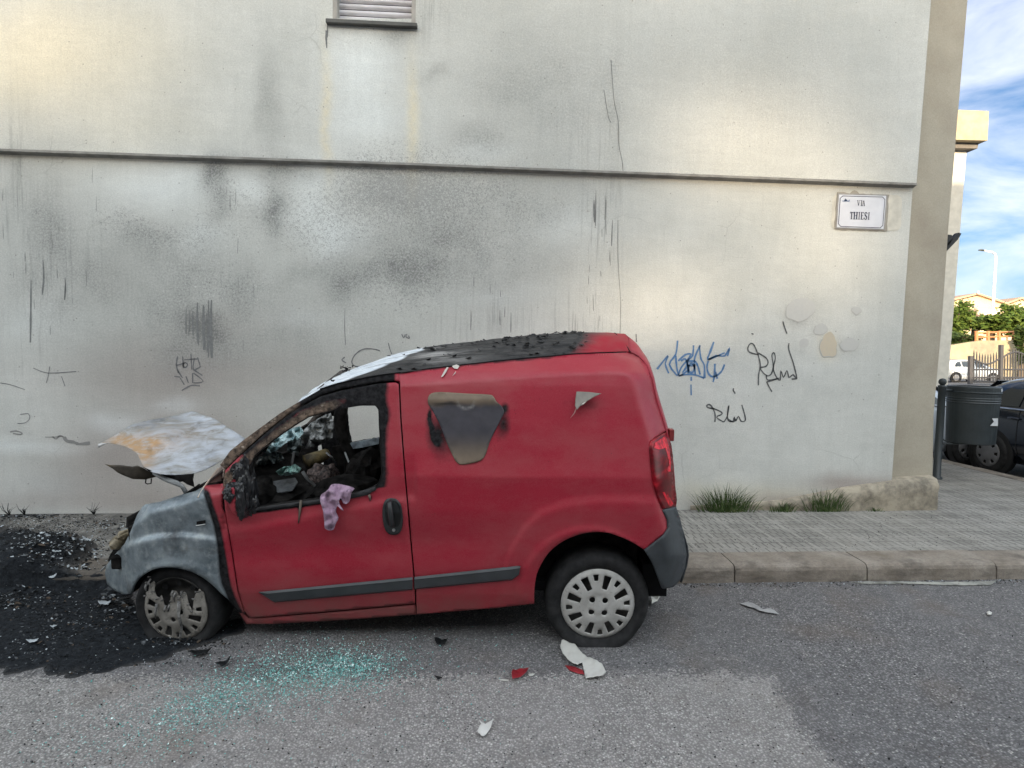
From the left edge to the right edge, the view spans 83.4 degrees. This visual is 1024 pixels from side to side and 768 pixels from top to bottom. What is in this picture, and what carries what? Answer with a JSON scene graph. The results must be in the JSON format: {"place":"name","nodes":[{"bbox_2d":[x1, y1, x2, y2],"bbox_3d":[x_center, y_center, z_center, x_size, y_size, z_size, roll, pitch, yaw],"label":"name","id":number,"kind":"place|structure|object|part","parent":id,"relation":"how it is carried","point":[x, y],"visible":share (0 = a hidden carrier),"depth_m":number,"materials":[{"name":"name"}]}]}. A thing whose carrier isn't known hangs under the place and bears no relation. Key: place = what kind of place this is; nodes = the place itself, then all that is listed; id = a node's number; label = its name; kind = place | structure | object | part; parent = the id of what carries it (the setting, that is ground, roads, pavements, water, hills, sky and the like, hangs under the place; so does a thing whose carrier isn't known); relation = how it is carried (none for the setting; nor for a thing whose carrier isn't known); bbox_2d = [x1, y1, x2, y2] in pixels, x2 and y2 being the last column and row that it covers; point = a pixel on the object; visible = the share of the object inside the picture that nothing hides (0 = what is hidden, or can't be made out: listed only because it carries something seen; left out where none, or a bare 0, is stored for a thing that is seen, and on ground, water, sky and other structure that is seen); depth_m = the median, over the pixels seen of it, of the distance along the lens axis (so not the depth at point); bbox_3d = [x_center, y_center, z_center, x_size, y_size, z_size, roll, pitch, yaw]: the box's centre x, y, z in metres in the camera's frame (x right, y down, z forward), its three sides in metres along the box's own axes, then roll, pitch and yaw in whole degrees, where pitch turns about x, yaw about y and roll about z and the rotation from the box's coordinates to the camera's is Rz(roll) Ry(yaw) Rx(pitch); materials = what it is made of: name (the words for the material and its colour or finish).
{"place":"outdoors","nodes":[
{"label":"outdoors","id":0,"kind":"place"},
{"bbox_2d":[0,460,1023,558],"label":"pavement","id":1,"kind":"structure","parent":0,"point":[964,493],"depth_m":5.27,"materials":[{"name":"concrete"}]},
{"bbox_2d":[0,502,101,514],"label":"burnt weed","id":2,"kind":"object","parent":1,"relation":"on","point":[93,511],"visible":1,"depth_m":5.43,"materials":[{"name":"plant"}]},
{"bbox_2d":[0,0,966,513],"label":"apartment building","id":3,"kind":"structure","parent":1,"relation":"on","point":[244,218],"depth_m":5.51,"materials":[{"name":"paint"}]},
{"bbox_2d":[333,0,415,22],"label":"window frame","id":4,"kind":"structure","parent":3,"relation":"in","point":[336,7],"depth_m":5.35,"materials":[{"name":"paint"}]},
{"bbox_2d":[835,193,887,229],"bbox_3d":[3.472,-1.713,5.717,0.516,0.350,0.026,1,3,-3],"label":"street sign","id":5,"kind":"object","parent":3,"relation":"attached to","point":[862,211],"visible":1,"depth_m":5.71,"materials":[{"name":"white ceramic"}]},
{"bbox_2d":[947,233,960,249],"bbox_3d":[5.376,-1.725,7.045,0.206,0.252,0.060,1,3,-3],"label":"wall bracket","id":6,"kind":"object","parent":3,"relation":"attached to","point":[952,239],"depth_m":7.01,"materials":[{"name":"black metal"}]},
{"bbox_2d":[684,483,765,512],"bbox_3d":[2.162,1.111,5.672,0.941,0.347,0.253,1,3,-3],"label":"grass tuft","id":7,"kind":"object","parent":1,"relation":"on","point":[733,507],"visible":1,"depth_m":5.72,"materials":[{"name":"green plant"}]},
{"bbox_2d":[758,502,799,511],"bbox_3d":[2.682,1.218,5.738,0.528,0.133,0.153,1,3,-3],"label":"grass tuft","id":8,"kind":"object","parent":1,"relation":"on","point":[787,508],"visible":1,"depth_m":5.75,"materials":[{"name":"green plant"}]},
{"bbox_2d":[796,488,869,511],"bbox_3d":[3.170,1.154,5.738,0.959,0.268,0.214,1,3,-3],"label":"grass tuft","id":9,"kind":"object","parent":1,"relation":"on","point":[825,508],"visible":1,"depth_m":5.76,"materials":[{"name":"green plant"}]},
{"bbox_2d":[866,507,884,511],"bbox_3d":[3.672,1.259,5.805,0.208,0.059,0.100,1,3,-3],"label":"grass tuft","id":10,"kind":"object","parent":1,"relation":"on","point":[874,510],"visible":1,"depth_m":5.79,"materials":[{"name":"green plant"}]},
{"bbox_2d":[933,378,1002,479],"bbox_3d":[5.809,0.577,7.307,0.698,1.284,0.572,-1,4,-35],"label":"litter bin","id":11,"kind":"object","parent":1,"relation":"on","point":[972,414],"visible":1,"depth_m":7.18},
{"bbox_2d":[128,378,1023,767],"bbox_3d":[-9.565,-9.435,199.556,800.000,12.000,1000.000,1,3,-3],"label":"road","id":12,"kind":"structure","parent":0,"point":[892,656],"depth_m":3.33,"materials":[{"name":"grey asphalt"}]},
{"bbox_2d":[0,525,246,678],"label":"ash spill","id":13,"kind":"object","parent":12,"relation":"on","point":[13,573],"visible":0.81,"depth_m":3.56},
{"bbox_2d":[26,638,37,642],"bbox_3d":[-2.763,1.474,3.308,0.073,0.015,0.037,2,3,6],"label":"ash flake","id":14,"kind":"object","parent":13,"relation":"on","point":[31,640],"visible":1,"depth_m":3.31,"materials":[{"name":"white"}]},
{"bbox_2d":[98,600,110,604],"bbox_3d":[-2.685,1.438,3.788,0.098,0.018,0.049,3,3,23],"label":"ash flake","id":15,"kind":"object","parent":13,"relation":"on","point":[104,602],"visible":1,"depth_m":3.79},
{"bbox_2d":[0,514,297,735],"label":"charred debris","id":16,"kind":"object","parent":13,"relation":"on","point":[34,541],"visible":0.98,"depth_m":3.88,"materials":[{"name":"black"}]},
{"bbox_2d":[187,647,211,654],"bbox_3d":[-1.753,1.496,3.215,0.119,0.019,0.072,1,3,-3],"label":"char flake","id":17,"kind":"object","parent":12,"relation":"on","point":[197,652],"visible":1,"depth_m":3.21,"materials":[{"name":"black"}]},
{"bbox_2d":[215,656,229,665],"bbox_3d":[-1.559,1.503,3.118,0.047,0.020,0.087,3,4,31],"label":"char flake","id":18,"kind":"object","parent":12,"relation":"on","point":[221,663],"visible":1,"depth_m":3.11,"materials":[{"name":"black"}]},
{"bbox_2d":[98,331,688,647],"bbox_3d":[-0.906,0.556,3.998,4.011,1.865,1.750,0,7,0],"label":"burnt van","id":19,"kind":"object","parent":12,"relation":"on","point":[506,471],"visible":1,"depth_m":3.28,"materials":[{"name":"red paint"}]},
{"bbox_3d":[-1.096,0.691,3.263,1.078,1.387,0.256,0,7,0],"label":"door","id":20,"kind":"part","parent":19,"relation":"part of","materials":[{"name":"red paint"}]},
{"bbox_2d":[320,484,353,530],"bbox_3d":[-0.976,0.692,3.214,0.183,0.258,0.091,1,3,-3],"label":"cloth","id":21,"kind":"object","parent":19,"relation":"hanging from","point":[332,495],"visible":1,"depth_m":3.19,"materials":[{"name":"pink fabric"}]},
{"bbox_2d":[0,667,858,767],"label":"road patch","id":22,"kind":"object","parent":12,"relation":"on","point":[600,701],"visible":1,"depth_m":2.66,"materials":[{"name":"grey asphalt"}]},
{"bbox_2d":[0,620,579,767],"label":"glass crumbs","id":23,"kind":"object","parent":22,"relation":"on","point":[310,672],"visible":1,"depth_m":2.95,"materials":[{"name":"glass"}]},
{"bbox_2d":[477,719,492,735],"bbox_3d":[-0.122,1.546,2.586,0.064,0.018,0.103,1,3,4],"label":"paper scrap","id":24,"kind":"object","parent":22,"relation":"on","point":[483,729],"visible":1,"depth_m":2.59,"materials":[{"name":"white paper"}]},
{"bbox_2d":[511,667,528,678],"bbox_3d":[0.029,1.517,3.029,0.130,0.026,0.070,-1,4,-41],"label":"vinyl scrap","id":25,"kind":"object","parent":22,"relation":"on","point":[519,672],"visible":1,"depth_m":3.03,"materials":[{"name":"red plastic"}]},
{"bbox_2d":[565,665,583,673],"bbox_3d":[0.333,1.531,3.082,0.127,0.007,0.049,3,4,27],"label":"vinyl scrap","id":26,"kind":"object","parent":22,"relation":"on","point":[575,669],"visible":1,"depth_m":3.08,"materials":[{"name":"red plastic"}]},
{"bbox_2d":[434,637,447,644],"bbox_3d":[-0.416,1.499,3.359,0.084,0.025,0.064,1,3,-3],"label":"char flake","id":27,"kind":"object","parent":12,"relation":"on","point":[438,640],"visible":1,"depth_m":3.36,"materials":[{"name":"black"}]},
{"bbox_2d":[0,509,1022,767],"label":"road grit","id":28,"kind":"object","parent":12,"relation":"on","point":[588,681],"visible":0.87,"depth_m":2.79,"materials":[{"name":"grey gravel"}]},
{"bbox_2d":[53,457,1023,589],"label":"kerb","id":29,"kind":"structure","parent":12,"relation":"on","point":[821,566],"depth_m":4.37,"materials":[{"name":"concrete"}]},
{"bbox_2d":[560,639,605,677],"bbox_3d":[0.375,1.510,3.180,0.148,0.032,0.429,0,3,-25],"label":"vinyl scrap","id":30,"kind":"object","parent":12,"relation":"on","point":[574,654],"visible":0.99,"depth_m":3.16,"materials":[{"name":"white plastic"}]},
{"bbox_2d":[651,596,659,603],"bbox_3d":[0.971,1.470,3.934,0.049,0.026,0.198,4,4,36],"label":"vinyl scrap","id":31,"kind":"object","parent":12,"relation":"on","point":[654,599],"visible":0.84,"depth_m":3.93,"materials":[{"name":"white plastic"}]},
{"bbox_2d":[740,602,777,613],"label":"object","id":32,"kind":"object","parent":12,"relation":"on","point":[757,607],"visible":1,"depth_m":3.83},
{"bbox_2d":[852,581,995,585],"bbox_3d":[3.100,1.488,4.291,1.122,0.021,0.087,1,3,-1],"label":"kerb mortar","id":33,"kind":"object","parent":12,"relation":"on","point":[971,583],"visible":1,"depth_m":4.29,"materials":[{"name":"grey concrete"}]},
{"bbox_2d":[933,386,971,465],"bbox_3d":[5.833,0.502,9.593,3.980,1.525,1.771,1,3,-6],"label":"silver car","id":34,"kind":"object","parent":12,"relation":"on","point":[956,453],"visible":0.02,"depth_m":8.85,"materials":[{"name":"paint"}]},
{"bbox_2d":[936,110,988,386],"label":"neighbour building","id":35,"kind":"structure","parent":12,"relation":"on","point":[972,131],"depth_m":11.76,"materials":[{"name":"paint"}]},
{"bbox_2d":[952,298,978,333],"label":"tree","id":36,"kind":"object","parent":12,"relation":"on","point":[963,313],"visible":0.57,"depth_m":47.35,"materials":[{"name":"green plant"}]},
{"bbox_2d":[951,329,982,343],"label":"tree","id":37,"kind":"object","parent":12,"relation":"on","point":[958,337],"visible":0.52,"depth_m":44.69,"materials":[{"name":"green plant"}]},
{"bbox_2d":[948,359,997,382],"bbox_3d":[29.026,-0.814,36.885,3.980,1.525,1.770,1,3,-3],"label":"white car","id":38,"kind":"object","parent":12,"relation":"on","point":[958,370],"visible":0.41,"depth_m":36.06,"materials":[{"name":"paint"}]},
{"bbox_3d":[28.645,-1.250,36.140,0.790,0.390,0.198,1,3,-3],"label":"side window","id":39,"kind":"part","parent":38,"relation":"part of","materials":[{"name":"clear glass"}]},
{"bbox_2d":[966,306,986,334],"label":"tree","id":40,"kind":"object","parent":12,"relation":"on","point":[975,309],"visible":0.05,"depth_m":50.02,"materials":[{"name":"green plant"}]},
{"bbox_2d":[954,291,1008,339],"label":"house","id":41,"kind":"structure","parent":12,"relation":"on","point":[983,302],"depth_m":80.00,"materials":[{"name":"paint"}]},
{"bbox_2d":[950,340,1017,376],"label":"garden wall","id":42,"kind":"structure","parent":12,"relation":"on","point":[964,350],"depth_m":44.00,"materials":[{"name":"beige paint"}]},
{"bbox_2d":[974,331,1013,340],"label":"orange railing","id":43,"kind":"object","parent":42,"relation":"on","point":[988,336],"visible":0.78,"depth_m":44.14,"materials":[{"name":"brown wood"}]},
{"bbox_2d":[978,249,996,314],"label":"street lamp","id":44,"kind":"object","parent":12,"relation":"on","point":[994,284],"visible":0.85,"depth_m":51.93,"materials":[{"name":"white metal"}]},
{"bbox_2d":[966,313,1008,339],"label":"tree","id":45,"kind":"object","parent":12,"relation":"on","point":[982,322],"visible":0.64,"depth_m":46.52,"materials":[{"name":"green plant"}]},
{"bbox_2d":[967,379,1023,473],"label":"dark car","id":46,"kind":"object","parent":12,"relation":"on","point":[1004,454],"visible":0.55,"depth_m":8.11,"materials":[{"name":"blue paint"}]},
{"bbox_3d":[7.772,0.120,8.789,1.240,0.362,0.382,1,3,-3],"label":"rear window","id":47,"kind":"part","parent":46,"relation":"part of","materials":[{"name":"glass"}]},
{"bbox_3d":[7.081,0.146,8.178,0.174,0.340,0.460,1,3,-3],"label":"side window","id":48,"kind":"part","parent":46,"relation":"part of","materials":[{"name":"black glass"}]},
{"bbox_2d":[967,345,1023,383],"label":"iron gate","id":49,"kind":"structure","parent":12,"relation":"on","point":[1001,359],"depth_m":32.97,"materials":[{"name":"grey metal"}]},
{"bbox_2d":[991,300,1023,339],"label":"tree","id":50,"kind":"object","parent":12,"relation":"on","point":[1015,314],"visible":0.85,"depth_m":45.48,"materials":[{"name":"green plant"}]},
{"bbox_2d":[1000,297,1023,339],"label":"house","id":51,"kind":"structure","parent":12,"relation":"on","point":[1010,301],"depth_m":84.00,"materials":[{"name":"paint"}]},
{"bbox_2d":[1012,324,1023,378],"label":"tree","id":52,"kind":"object","parent":12,"relation":"on","point":[1018,339],"visible":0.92,"depth_m":42.98,"materials":[{"name":"green plant"}]},
{"bbox_2d":[955,0,1023,299],"label":"sky","id":53,"kind":"structure","parent":0,"point":[992,73],"materials":[{"name":"blue"}]}
]}

